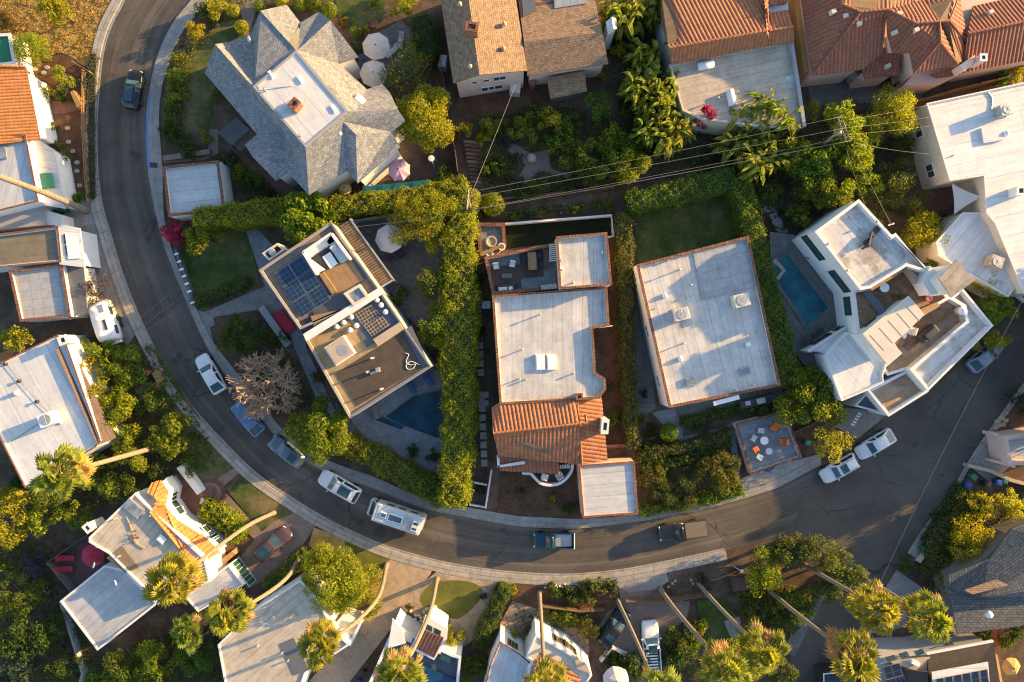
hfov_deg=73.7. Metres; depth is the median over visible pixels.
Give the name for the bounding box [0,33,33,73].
green topped hut
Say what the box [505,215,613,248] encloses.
turf strip
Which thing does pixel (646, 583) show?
pavement
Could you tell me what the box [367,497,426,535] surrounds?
motorhome
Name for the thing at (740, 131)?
giant leaf plant
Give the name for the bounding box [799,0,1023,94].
tiled house
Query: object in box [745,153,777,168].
giant leaf plant
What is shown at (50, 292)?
grid roof garage
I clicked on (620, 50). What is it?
shrub
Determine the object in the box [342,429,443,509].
hedge
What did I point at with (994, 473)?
garden wall
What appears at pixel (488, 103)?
dirt path
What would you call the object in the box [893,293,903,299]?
plant pot
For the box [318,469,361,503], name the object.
parked car
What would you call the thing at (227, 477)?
garden path
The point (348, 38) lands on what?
garden path
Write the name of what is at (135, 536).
spanish house
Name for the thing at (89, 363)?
tree
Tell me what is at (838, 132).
utility pole
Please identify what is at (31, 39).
tree
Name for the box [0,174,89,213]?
fan palm
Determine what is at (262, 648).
cream house
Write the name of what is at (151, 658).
tree
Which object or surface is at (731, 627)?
patio
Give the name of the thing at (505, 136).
shrub
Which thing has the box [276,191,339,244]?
tree
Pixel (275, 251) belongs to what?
chimney stack
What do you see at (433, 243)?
tree
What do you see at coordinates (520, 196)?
shrub
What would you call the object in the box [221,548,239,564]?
timber gate
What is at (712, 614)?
lawn
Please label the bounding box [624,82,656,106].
giant leaf plant
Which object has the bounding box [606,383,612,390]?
shrub
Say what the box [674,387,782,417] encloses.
terrace
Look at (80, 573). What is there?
patio
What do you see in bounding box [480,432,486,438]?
stepping stone
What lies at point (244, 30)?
clipped shrub
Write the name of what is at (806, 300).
swimming pool
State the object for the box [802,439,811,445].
wheelie bin
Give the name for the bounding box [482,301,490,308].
side condenser
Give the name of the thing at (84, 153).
fence
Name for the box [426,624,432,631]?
window
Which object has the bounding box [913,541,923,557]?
pavement
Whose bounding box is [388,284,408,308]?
shrub
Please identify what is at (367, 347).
modern house
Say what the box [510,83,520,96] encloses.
tool shed
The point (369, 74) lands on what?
parasol
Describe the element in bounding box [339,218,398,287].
pergola
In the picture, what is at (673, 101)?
giant leaf plant
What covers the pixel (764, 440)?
garden table
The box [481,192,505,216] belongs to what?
clipped shrub
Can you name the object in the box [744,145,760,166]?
giant leaf plant
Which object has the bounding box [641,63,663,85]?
giant leaf plant
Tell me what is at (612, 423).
shrub
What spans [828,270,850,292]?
window
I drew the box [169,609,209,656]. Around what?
fan palm
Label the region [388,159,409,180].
parasol
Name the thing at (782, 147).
giant leaf plant
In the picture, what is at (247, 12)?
garden path
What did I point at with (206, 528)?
window
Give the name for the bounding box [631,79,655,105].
giant leaf plant
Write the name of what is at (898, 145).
tree
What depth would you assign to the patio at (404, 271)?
79.95 m
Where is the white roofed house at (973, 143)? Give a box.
[906,82,1023,298]
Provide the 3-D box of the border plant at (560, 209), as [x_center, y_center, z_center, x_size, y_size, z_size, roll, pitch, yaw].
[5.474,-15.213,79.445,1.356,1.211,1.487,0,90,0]
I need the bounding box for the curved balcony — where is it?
[522,464,573,485]
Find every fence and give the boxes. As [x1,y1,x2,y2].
[46,530,95,592]
[80,69,91,202]
[431,7,444,90]
[446,106,458,173]
[542,603,604,612]
[624,589,715,602]
[793,415,826,431]
[912,74,1015,102]
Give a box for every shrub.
[0,9,15,30]
[20,551,46,577]
[29,577,49,601]
[40,86,55,103]
[50,120,58,130]
[51,141,71,160]
[55,88,72,102]
[72,191,85,203]
[74,77,88,91]
[157,125,180,142]
[162,103,180,126]
[164,84,188,106]
[166,67,189,89]
[170,52,191,68]
[174,132,202,160]
[185,20,204,40]
[193,0,211,16]
[199,129,213,143]
[205,0,228,20]
[209,87,225,104]
[216,153,228,163]
[224,150,238,165]
[226,3,239,18]
[231,163,247,185]
[234,20,248,34]
[242,170,266,190]
[253,0,265,12]
[262,186,277,201]
[274,0,288,6]
[276,329,291,342]
[292,0,307,12]
[305,0,320,10]
[310,370,324,383]
[321,1,336,17]
[330,189,341,197]
[337,16,349,32]
[348,24,362,39]
[350,41,363,55]
[356,577,385,621]
[360,24,369,35]
[368,0,380,6]
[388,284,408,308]
[389,0,418,16]
[405,603,413,611]
[407,443,418,457]
[425,448,440,462]
[435,163,454,182]
[445,624,465,646]
[450,129,464,141]
[454,121,472,137]
[459,654,487,681]
[475,129,490,146]
[475,271,487,282]
[476,485,484,496]
[477,157,500,176]
[478,326,485,339]
[478,593,487,599]
[479,118,501,136]
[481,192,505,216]
[483,626,499,649]
[490,154,507,177]
[497,118,514,132]
[498,131,519,146]
[508,174,524,189]
[509,628,519,638]
[510,583,517,594]
[511,152,523,164]
[512,186,528,205]
[516,487,525,493]
[520,101,544,129]
[524,622,531,639]
[527,179,550,199]
[539,134,560,155]
[545,608,561,623]
[546,580,561,598]
[550,494,556,501]
[552,174,576,198]
[556,111,581,136]
[558,585,579,606]
[558,607,579,627]
[562,503,574,513]
[570,578,592,605]
[574,165,598,190]
[576,616,599,640]
[582,576,615,606]
[596,70,606,81]
[602,647,616,669]
[603,409,618,427]
[603,579,617,595]
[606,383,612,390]
[610,39,627,56]
[611,33,630,44]
[611,650,650,679]
[617,100,635,118]
[637,412,646,423]
[639,389,647,397]
[643,431,660,453]
[646,422,658,435]
[656,642,694,673]
[659,423,678,441]
[662,624,702,657]
[683,618,707,635]
[696,571,709,585]
[736,614,764,635]
[745,594,765,618]
[756,404,772,418]
[935,212,945,222]
[972,630,993,640]
[988,74,1001,85]
[996,631,1016,649]
[997,70,1013,86]
[1008,65,1023,83]
[1009,625,1023,641]
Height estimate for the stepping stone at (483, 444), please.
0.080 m
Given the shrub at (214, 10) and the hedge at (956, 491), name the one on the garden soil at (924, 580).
the hedge at (956, 491)
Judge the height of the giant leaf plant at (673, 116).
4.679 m
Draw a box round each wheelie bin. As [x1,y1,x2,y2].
[60,208,69,212]
[360,668,367,677]
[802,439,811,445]
[917,544,926,552]
[961,480,972,488]
[966,472,977,480]
[979,480,991,487]
[991,478,1002,485]
[997,477,1008,483]
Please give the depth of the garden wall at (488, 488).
79.10 m
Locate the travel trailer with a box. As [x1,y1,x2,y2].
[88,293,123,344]
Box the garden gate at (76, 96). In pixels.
[70,90,85,109]
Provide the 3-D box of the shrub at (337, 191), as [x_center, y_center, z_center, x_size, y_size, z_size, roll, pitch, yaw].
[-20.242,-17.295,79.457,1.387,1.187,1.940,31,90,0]
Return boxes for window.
[170,490,178,501]
[170,499,185,515]
[201,524,217,538]
[210,532,222,543]
[231,557,255,586]
[265,585,284,599]
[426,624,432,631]
[434,628,440,635]
[481,86,488,91]
[493,75,505,81]
[494,84,502,89]
[507,638,517,650]
[552,633,565,646]
[564,638,576,655]
[633,270,636,282]
[644,324,649,336]
[656,375,660,387]
[801,235,824,260]
[810,333,831,344]
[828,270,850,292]
[832,325,843,330]
[843,296,851,315]
[886,655,895,661]
[899,651,908,657]
[912,122,923,138]
[914,649,924,655]
[924,163,935,178]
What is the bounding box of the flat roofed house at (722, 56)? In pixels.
[655,0,805,137]
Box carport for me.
[187,556,255,611]
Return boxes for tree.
[0,324,34,351]
[0,485,36,549]
[0,543,20,573]
[0,569,42,618]
[0,614,50,660]
[0,654,35,681]
[7,463,23,489]
[9,32,51,67]
[13,504,58,537]
[29,491,80,516]
[33,0,75,27]
[42,611,66,641]
[44,651,83,678]
[49,64,75,90]
[55,499,91,530]
[69,452,118,496]
[78,272,118,311]
[80,336,91,359]
[81,355,96,372]
[83,340,125,376]
[84,667,109,681]
[87,372,114,407]
[95,471,140,503]
[96,647,147,681]
[98,382,138,428]
[105,414,130,439]
[107,422,156,472]
[108,344,147,388]
[131,381,170,414]
[134,665,186,681]
[136,632,188,681]
[143,462,167,480]
[147,412,192,460]
[177,641,217,677]
[180,454,197,478]
[182,227,227,255]
[215,312,276,352]
[225,346,302,421]
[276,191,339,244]
[282,392,350,465]
[299,540,381,615]
[378,32,433,96]
[387,194,436,246]
[395,82,454,153]
[408,187,458,226]
[412,259,446,300]
[416,301,446,350]
[424,218,458,254]
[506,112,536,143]
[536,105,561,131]
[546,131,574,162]
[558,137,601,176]
[584,89,614,124]
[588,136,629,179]
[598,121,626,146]
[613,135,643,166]
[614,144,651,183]
[636,465,669,493]
[651,474,698,512]
[692,449,740,496]
[725,638,767,681]
[745,544,784,597]
[756,179,784,205]
[761,659,799,681]
[764,540,785,563]
[770,532,847,572]
[771,588,816,626]
[772,364,849,427]
[777,136,813,174]
[777,532,811,556]
[785,202,810,226]
[788,157,819,198]
[789,137,840,183]
[801,170,858,208]
[803,98,821,121]
[806,574,843,604]
[813,422,855,463]
[820,550,869,594]
[821,99,865,151]
[835,131,874,177]
[836,586,856,606]
[837,193,866,207]
[851,163,884,198]
[853,112,884,146]
[857,157,917,208]
[868,203,887,223]
[869,82,920,137]
[892,133,916,159]
[896,555,916,573]
[899,227,916,254]
[902,189,934,215]
[902,197,949,248]
[923,257,938,266]
[935,556,950,595]
[949,511,995,563]
[966,490,994,518]
[971,270,1001,294]
[972,325,1013,350]
[975,289,1019,325]
[991,487,1023,519]
[1002,387,1023,416]
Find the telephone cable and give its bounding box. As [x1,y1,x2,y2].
[881,298,1023,580]
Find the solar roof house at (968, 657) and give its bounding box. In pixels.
[858,628,999,681]
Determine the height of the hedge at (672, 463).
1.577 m
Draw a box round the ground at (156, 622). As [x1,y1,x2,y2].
[0,0,1023,681]
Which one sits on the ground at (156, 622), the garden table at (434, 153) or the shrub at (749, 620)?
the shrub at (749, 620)
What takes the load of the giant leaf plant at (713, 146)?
on the ground at (156, 622)
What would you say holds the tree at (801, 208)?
on the garden soil at (890, 216)
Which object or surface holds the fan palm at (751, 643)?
on the verge at (718, 573)
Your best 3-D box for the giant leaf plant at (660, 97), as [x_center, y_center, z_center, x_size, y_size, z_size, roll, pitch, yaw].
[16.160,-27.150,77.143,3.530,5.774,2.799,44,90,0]
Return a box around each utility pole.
[461,188,475,208]
[812,112,849,154]
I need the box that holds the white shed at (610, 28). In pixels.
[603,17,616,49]
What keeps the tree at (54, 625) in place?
on the garden soil at (59, 537)
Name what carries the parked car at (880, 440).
on the road at (865, 510)
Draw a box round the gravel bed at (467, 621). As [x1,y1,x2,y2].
[409,572,512,646]
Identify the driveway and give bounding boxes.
[76,223,134,343]
[197,286,277,339]
[240,513,314,588]
[309,559,431,681]
[593,585,689,658]
[835,408,884,438]
[857,570,920,633]
[967,443,1008,481]
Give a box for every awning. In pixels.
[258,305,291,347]
[362,180,431,192]
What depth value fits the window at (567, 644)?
76.65 m
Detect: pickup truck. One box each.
[533,531,574,550]
[640,619,661,671]
[657,518,707,542]
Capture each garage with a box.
[0,223,100,272]
[8,263,97,321]
[162,160,233,220]
[576,457,638,517]
[982,427,1023,467]
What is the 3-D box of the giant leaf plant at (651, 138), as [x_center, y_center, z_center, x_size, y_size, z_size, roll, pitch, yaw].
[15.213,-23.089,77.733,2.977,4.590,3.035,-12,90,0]
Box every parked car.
[121,70,146,110]
[195,353,226,394]
[231,401,265,436]
[252,525,292,562]
[268,434,306,468]
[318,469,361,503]
[596,607,629,648]
[818,452,859,482]
[854,428,896,459]
[964,341,1003,373]
[1015,296,1023,302]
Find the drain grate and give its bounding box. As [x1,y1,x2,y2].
[150,162,157,167]
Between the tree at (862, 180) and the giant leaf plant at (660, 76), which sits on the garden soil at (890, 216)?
the tree at (862, 180)
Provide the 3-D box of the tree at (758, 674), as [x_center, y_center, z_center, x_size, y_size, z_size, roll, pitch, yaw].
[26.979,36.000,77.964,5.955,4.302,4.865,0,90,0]
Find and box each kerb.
[85,0,726,584]
[146,0,820,528]
[907,382,1023,555]
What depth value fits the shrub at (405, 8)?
78.35 m
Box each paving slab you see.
[477,392,488,397]
[477,400,488,405]
[763,206,771,212]
[772,219,780,226]
[776,226,784,232]
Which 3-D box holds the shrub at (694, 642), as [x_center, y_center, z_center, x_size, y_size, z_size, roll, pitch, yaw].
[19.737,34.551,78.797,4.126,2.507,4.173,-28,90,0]
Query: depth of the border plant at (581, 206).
79.36 m
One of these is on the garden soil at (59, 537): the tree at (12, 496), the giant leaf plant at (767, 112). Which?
the tree at (12, 496)
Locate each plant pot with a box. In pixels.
[369,20,377,28]
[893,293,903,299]
[925,295,931,300]
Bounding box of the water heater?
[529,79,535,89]
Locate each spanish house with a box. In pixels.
[60,475,230,650]
[484,232,611,473]
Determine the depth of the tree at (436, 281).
76.27 m
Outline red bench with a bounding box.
[272,309,295,333]
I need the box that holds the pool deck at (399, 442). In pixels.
[350,368,445,473]
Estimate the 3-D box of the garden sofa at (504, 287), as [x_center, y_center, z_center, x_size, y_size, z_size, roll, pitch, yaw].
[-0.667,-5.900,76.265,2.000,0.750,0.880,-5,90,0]
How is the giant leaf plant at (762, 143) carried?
on the ground at (156, 622)
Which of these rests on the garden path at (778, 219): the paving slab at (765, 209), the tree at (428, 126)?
the paving slab at (765, 209)
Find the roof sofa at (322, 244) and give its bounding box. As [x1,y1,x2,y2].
[302,233,352,275]
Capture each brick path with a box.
[50,100,85,113]
[484,461,499,507]
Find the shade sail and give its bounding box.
[933,183,979,218]
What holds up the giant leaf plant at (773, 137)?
on the ground at (156, 622)
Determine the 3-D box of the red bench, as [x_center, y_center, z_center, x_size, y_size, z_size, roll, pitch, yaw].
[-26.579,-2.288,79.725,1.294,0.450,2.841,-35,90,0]
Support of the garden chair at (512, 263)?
on the spanish house at (551, 314)
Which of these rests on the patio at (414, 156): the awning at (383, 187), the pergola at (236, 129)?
the awning at (383, 187)
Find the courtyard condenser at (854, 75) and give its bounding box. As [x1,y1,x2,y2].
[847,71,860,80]
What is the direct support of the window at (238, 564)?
in the carport
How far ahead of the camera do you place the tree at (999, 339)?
77.44 m
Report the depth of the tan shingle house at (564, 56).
74.39 m
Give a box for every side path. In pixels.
[246,229,335,416]
[335,402,368,443]
[633,266,654,415]
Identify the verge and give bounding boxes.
[153,350,224,465]
[213,310,372,474]
[309,528,382,595]
[666,546,781,598]
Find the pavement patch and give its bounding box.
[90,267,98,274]
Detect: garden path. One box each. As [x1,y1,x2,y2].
[164,129,217,162]
[218,468,261,539]
[227,148,294,197]
[238,0,255,36]
[331,21,362,52]
[508,144,570,188]
[653,408,740,477]
[763,202,788,233]
[787,591,823,656]
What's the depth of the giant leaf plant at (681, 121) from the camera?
74.83 m
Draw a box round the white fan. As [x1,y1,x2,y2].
[428,155,434,167]
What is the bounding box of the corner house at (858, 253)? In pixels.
[792,199,992,425]
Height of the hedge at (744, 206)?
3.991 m
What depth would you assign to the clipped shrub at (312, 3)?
78.89 m
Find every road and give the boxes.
[97,0,818,573]
[786,298,1023,681]
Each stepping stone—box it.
[477,369,483,375]
[479,406,484,411]
[479,414,485,420]
[480,423,485,429]
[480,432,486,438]
[480,441,486,447]
[481,450,486,456]
[481,459,487,465]
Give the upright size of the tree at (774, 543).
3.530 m
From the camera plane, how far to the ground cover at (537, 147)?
79.62 m
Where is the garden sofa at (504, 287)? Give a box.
[497,284,514,290]
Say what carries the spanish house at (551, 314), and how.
on the ground at (156, 622)
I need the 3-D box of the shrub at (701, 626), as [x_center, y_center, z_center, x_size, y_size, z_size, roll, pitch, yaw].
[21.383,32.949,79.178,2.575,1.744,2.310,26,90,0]
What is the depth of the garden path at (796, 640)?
79.89 m
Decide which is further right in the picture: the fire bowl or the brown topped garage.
the fire bowl
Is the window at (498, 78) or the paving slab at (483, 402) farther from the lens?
the paving slab at (483, 402)
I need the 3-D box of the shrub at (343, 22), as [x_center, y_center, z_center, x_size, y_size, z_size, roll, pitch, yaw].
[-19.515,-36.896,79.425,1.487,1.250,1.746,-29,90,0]
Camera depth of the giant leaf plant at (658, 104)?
74.68 m
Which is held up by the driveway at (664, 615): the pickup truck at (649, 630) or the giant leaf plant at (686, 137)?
the pickup truck at (649, 630)
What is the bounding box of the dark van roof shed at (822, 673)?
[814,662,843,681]
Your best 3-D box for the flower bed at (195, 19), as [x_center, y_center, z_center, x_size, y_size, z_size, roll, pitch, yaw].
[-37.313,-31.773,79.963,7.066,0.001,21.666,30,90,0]
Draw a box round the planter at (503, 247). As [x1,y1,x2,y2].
[498,243,505,250]
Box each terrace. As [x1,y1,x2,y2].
[173,470,200,513]
[477,223,505,257]
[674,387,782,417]
[765,232,836,372]
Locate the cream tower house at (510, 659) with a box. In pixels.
[484,616,591,681]
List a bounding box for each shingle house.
[205,5,404,197]
[441,0,607,102]
[933,516,1023,634]
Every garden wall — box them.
[59,601,87,681]
[162,149,211,161]
[174,248,194,305]
[177,463,204,494]
[340,209,440,224]
[469,503,484,507]
[473,481,486,485]
[480,186,613,201]
[485,468,491,507]
[599,645,661,665]
[606,443,625,448]
[915,553,925,562]
[963,462,1023,484]
[995,654,1001,681]
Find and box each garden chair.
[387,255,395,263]
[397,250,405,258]
[492,262,499,269]
[509,260,515,267]
[536,253,540,258]
[541,473,548,481]
[555,471,563,480]
[751,435,757,441]
[751,445,759,453]
[756,453,763,460]
[769,421,781,432]
[778,438,787,445]
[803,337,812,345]
[906,326,917,335]
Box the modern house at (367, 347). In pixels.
[259,222,436,418]
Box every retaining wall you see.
[505,214,613,237]
[788,0,808,79]
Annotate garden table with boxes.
[323,252,337,267]
[358,53,364,60]
[429,151,437,163]
[502,273,511,277]
[528,252,536,269]
[760,436,768,444]
[766,448,772,454]
[879,283,888,291]
[895,337,905,347]
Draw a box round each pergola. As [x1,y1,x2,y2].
[217,117,256,151]
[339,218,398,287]
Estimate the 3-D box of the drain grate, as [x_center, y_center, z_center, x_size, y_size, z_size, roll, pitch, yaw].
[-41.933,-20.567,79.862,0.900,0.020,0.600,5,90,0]
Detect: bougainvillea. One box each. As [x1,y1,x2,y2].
[159,217,192,246]
[693,104,717,129]
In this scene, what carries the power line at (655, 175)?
attached to the utility pole at (838, 132)
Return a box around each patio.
[53,536,104,599]
[336,139,442,197]
[340,213,444,331]
[357,20,419,87]
[487,601,588,656]
[724,616,742,637]
[914,166,956,217]
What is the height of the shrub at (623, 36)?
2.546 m
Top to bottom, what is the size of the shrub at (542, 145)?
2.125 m
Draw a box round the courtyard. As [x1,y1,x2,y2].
[808,78,921,109]
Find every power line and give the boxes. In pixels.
[348,213,464,227]
[467,117,837,192]
[468,128,842,197]
[468,136,850,209]
[468,140,851,210]
[469,87,514,198]
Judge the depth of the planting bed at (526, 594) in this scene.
79.90 m
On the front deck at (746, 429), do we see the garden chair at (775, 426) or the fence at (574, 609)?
the garden chair at (775, 426)
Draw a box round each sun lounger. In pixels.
[54,565,73,571]
[55,554,74,561]
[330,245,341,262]
[371,404,378,419]
[386,43,399,57]
[397,31,404,48]
[407,381,416,393]
[421,372,432,386]
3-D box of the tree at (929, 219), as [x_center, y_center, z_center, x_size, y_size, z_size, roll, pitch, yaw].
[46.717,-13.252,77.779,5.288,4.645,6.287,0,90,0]
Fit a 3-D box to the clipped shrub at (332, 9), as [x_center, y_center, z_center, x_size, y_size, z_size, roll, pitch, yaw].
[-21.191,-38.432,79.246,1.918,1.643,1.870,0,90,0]
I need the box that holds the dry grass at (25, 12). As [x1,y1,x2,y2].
[0,0,110,65]
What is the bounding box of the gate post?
[143,370,153,375]
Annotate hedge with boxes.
[82,51,101,199]
[189,195,287,233]
[190,276,254,308]
[196,495,251,544]
[262,544,312,593]
[328,173,469,221]
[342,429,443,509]
[409,11,441,71]
[434,185,483,512]
[471,580,512,651]
[475,201,503,222]
[610,210,641,449]
[621,164,737,216]
[635,425,735,462]
[636,482,746,519]
[638,439,731,476]
[678,393,775,428]
[723,174,804,389]
[916,491,988,574]
[929,480,970,521]
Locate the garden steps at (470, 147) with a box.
[463,140,487,191]
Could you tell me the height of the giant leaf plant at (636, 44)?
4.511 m
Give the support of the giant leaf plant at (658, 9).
on the ground at (156, 622)
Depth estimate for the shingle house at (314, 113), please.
72.46 m
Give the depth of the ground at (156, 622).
80.00 m
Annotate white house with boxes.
[0,334,123,487]
[632,235,780,407]
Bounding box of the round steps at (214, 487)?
[195,478,225,505]
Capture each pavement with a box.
[148,0,819,526]
[616,573,667,591]
[739,454,820,498]
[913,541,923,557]
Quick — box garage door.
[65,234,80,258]
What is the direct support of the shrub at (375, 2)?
on the lawn at (361, 13)
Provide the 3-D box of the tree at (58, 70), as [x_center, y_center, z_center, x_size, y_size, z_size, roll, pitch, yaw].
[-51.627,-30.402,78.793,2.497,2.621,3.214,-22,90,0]
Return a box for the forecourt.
[64,198,94,226]
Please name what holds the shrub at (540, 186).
on the garden soil at (584, 197)
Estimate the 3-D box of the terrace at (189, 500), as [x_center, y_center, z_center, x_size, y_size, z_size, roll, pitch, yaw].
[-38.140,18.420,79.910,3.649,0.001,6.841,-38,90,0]
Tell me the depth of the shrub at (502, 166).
78.77 m
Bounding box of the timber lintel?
[480,244,502,256]
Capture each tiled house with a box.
[0,65,57,145]
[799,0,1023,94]
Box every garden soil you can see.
[0,447,199,681]
[31,56,88,197]
[466,220,496,511]
[471,111,647,210]
[495,467,581,516]
[599,16,660,169]
[636,402,801,505]
[748,89,929,234]
[909,490,1023,593]
[995,392,1023,431]
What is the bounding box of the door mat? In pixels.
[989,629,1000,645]
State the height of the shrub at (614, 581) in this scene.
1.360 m
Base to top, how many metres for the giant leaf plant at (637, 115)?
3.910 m
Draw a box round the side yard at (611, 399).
[601,222,632,449]
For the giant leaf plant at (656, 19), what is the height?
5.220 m
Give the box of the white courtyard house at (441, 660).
[369,607,462,681]
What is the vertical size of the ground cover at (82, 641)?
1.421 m
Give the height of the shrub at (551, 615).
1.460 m
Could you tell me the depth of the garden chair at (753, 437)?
78.52 m
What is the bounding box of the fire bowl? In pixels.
[486,236,496,246]
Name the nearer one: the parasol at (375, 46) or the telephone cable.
the telephone cable
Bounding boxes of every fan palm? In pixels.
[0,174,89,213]
[26,442,155,501]
[140,510,276,608]
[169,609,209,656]
[205,557,300,637]
[296,561,388,671]
[373,576,439,681]
[522,589,570,681]
[615,597,682,681]
[657,586,753,681]
[696,581,792,675]
[766,588,881,681]
[800,561,902,636]
[853,572,955,644]
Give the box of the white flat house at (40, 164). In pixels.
[0,134,77,231]
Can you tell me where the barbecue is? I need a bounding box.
[737,393,775,408]
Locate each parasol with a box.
[82,545,103,566]
[338,182,351,194]
[360,60,387,86]
[362,33,389,59]
[375,224,402,252]
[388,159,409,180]
[603,666,628,681]
[998,655,1019,674]
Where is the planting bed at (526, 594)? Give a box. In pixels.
[512,582,618,610]
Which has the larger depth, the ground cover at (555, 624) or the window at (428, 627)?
the ground cover at (555, 624)
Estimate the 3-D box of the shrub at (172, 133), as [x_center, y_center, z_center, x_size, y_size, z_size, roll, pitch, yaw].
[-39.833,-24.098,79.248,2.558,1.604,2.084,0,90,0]
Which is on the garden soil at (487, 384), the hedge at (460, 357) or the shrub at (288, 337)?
the hedge at (460, 357)
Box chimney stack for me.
[262,243,290,260]
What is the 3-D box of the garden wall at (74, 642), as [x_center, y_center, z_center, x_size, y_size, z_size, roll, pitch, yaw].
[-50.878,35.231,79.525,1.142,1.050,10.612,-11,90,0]
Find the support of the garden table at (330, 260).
on the modern house at (367, 347)
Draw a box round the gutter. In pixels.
[95,0,724,576]
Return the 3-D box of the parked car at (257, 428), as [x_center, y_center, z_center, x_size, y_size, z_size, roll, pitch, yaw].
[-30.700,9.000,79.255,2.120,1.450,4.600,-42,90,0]
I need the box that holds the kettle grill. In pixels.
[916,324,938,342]
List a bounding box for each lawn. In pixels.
[181,228,257,308]
[182,19,243,134]
[194,452,232,480]
[225,477,293,529]
[335,0,384,26]
[345,541,389,576]
[419,580,482,618]
[634,194,739,263]
[697,597,735,641]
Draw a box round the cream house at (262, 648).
[218,570,363,681]
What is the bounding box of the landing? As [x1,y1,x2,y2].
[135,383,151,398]
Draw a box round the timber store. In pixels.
[729,573,750,591]
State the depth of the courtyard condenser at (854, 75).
78.08 m
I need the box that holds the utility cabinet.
[438,54,447,71]
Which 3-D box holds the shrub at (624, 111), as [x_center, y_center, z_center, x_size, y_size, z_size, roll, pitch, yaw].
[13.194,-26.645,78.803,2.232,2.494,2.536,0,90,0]
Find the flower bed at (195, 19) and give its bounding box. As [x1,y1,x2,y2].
[161,1,263,155]
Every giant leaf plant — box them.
[598,0,615,30]
[598,2,627,33]
[608,0,627,15]
[612,7,642,43]
[614,4,630,41]
[616,75,649,110]
[617,0,639,14]
[617,66,643,91]
[620,64,640,85]
[621,0,639,29]
[621,15,643,41]
[621,37,646,69]
[621,67,646,94]
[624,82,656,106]
[626,39,645,63]
[627,118,659,146]
[628,2,654,32]
[630,99,648,124]
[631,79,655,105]
[631,126,659,149]
[633,3,651,36]
[633,94,656,125]
[633,109,663,130]
[634,63,652,83]
[634,94,660,114]
[634,96,657,124]
[635,39,666,65]
[635,112,656,128]
[639,0,660,29]
[641,60,661,94]
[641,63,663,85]
[642,3,660,34]
[643,58,660,85]
[644,131,667,151]
[645,0,660,31]
[646,77,670,112]
[647,120,664,138]
[648,81,664,101]
[650,130,674,157]
[651,95,671,119]
[652,104,681,125]
[653,125,674,160]
[654,89,677,115]
[654,114,679,127]
[655,104,679,126]
[657,118,682,146]
[658,73,677,93]
[661,67,679,86]
[661,77,678,99]
[661,119,692,135]
[669,80,676,106]
[671,121,689,148]
[672,132,681,156]
[675,116,695,146]
[706,140,730,160]
[710,133,741,153]
[714,139,751,165]
[721,140,746,169]
[726,102,748,137]
[727,107,751,132]
[727,129,744,154]
[730,130,755,149]
[732,149,764,171]
[735,158,773,185]
[738,127,759,135]
[739,149,767,179]
[740,97,762,118]
[743,113,764,138]
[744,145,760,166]
[745,92,777,110]
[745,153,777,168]
[747,104,758,135]
[749,130,770,153]
[749,138,776,157]
[750,118,769,145]
[750,128,773,143]
[751,95,768,118]
[756,155,780,175]
[758,97,785,122]
[760,156,781,173]
[762,88,787,122]
[763,132,777,156]
[764,141,785,151]
[768,146,789,170]
[769,108,801,134]
[771,108,794,136]
[771,120,801,150]
[772,120,799,140]
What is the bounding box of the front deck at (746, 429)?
[732,410,801,474]
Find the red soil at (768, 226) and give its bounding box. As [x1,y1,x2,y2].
[760,211,774,234]
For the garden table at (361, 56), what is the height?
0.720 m
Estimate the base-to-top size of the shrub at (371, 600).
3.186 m
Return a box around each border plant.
[504,212,517,221]
[514,208,523,220]
[523,208,533,218]
[532,207,543,217]
[543,205,552,214]
[553,204,564,216]
[566,202,578,213]
[578,202,586,211]
[591,201,601,209]
[602,197,612,212]
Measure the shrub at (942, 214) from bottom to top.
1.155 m
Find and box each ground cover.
[0,533,223,681]
[47,334,216,511]
[163,0,252,152]
[230,163,284,203]
[231,320,367,464]
[256,0,333,14]
[477,106,634,197]
[495,480,579,514]
[516,608,600,630]
[610,26,816,177]
[638,425,741,505]
[663,630,749,681]
[735,583,817,638]
[754,102,916,234]
[930,516,1014,632]
[932,490,1023,579]
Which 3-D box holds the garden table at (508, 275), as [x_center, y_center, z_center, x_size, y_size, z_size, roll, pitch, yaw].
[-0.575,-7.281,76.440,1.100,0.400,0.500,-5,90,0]
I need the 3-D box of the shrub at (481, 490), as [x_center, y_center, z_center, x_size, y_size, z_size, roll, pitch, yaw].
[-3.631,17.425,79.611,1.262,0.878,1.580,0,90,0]
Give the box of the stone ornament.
[527,153,535,162]
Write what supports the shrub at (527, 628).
on the ground at (156, 622)
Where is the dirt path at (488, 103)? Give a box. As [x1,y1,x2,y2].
[456,78,596,114]
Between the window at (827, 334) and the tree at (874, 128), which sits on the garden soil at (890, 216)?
the tree at (874, 128)
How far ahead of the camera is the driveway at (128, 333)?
79.97 m
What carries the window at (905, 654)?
in the solar roof house at (968, 657)
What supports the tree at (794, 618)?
on the ground at (156, 622)
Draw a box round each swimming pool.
[371,390,445,441]
[772,252,830,328]
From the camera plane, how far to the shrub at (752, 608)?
78.90 m
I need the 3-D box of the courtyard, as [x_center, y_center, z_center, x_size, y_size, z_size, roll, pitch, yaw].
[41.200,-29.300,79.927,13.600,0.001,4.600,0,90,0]

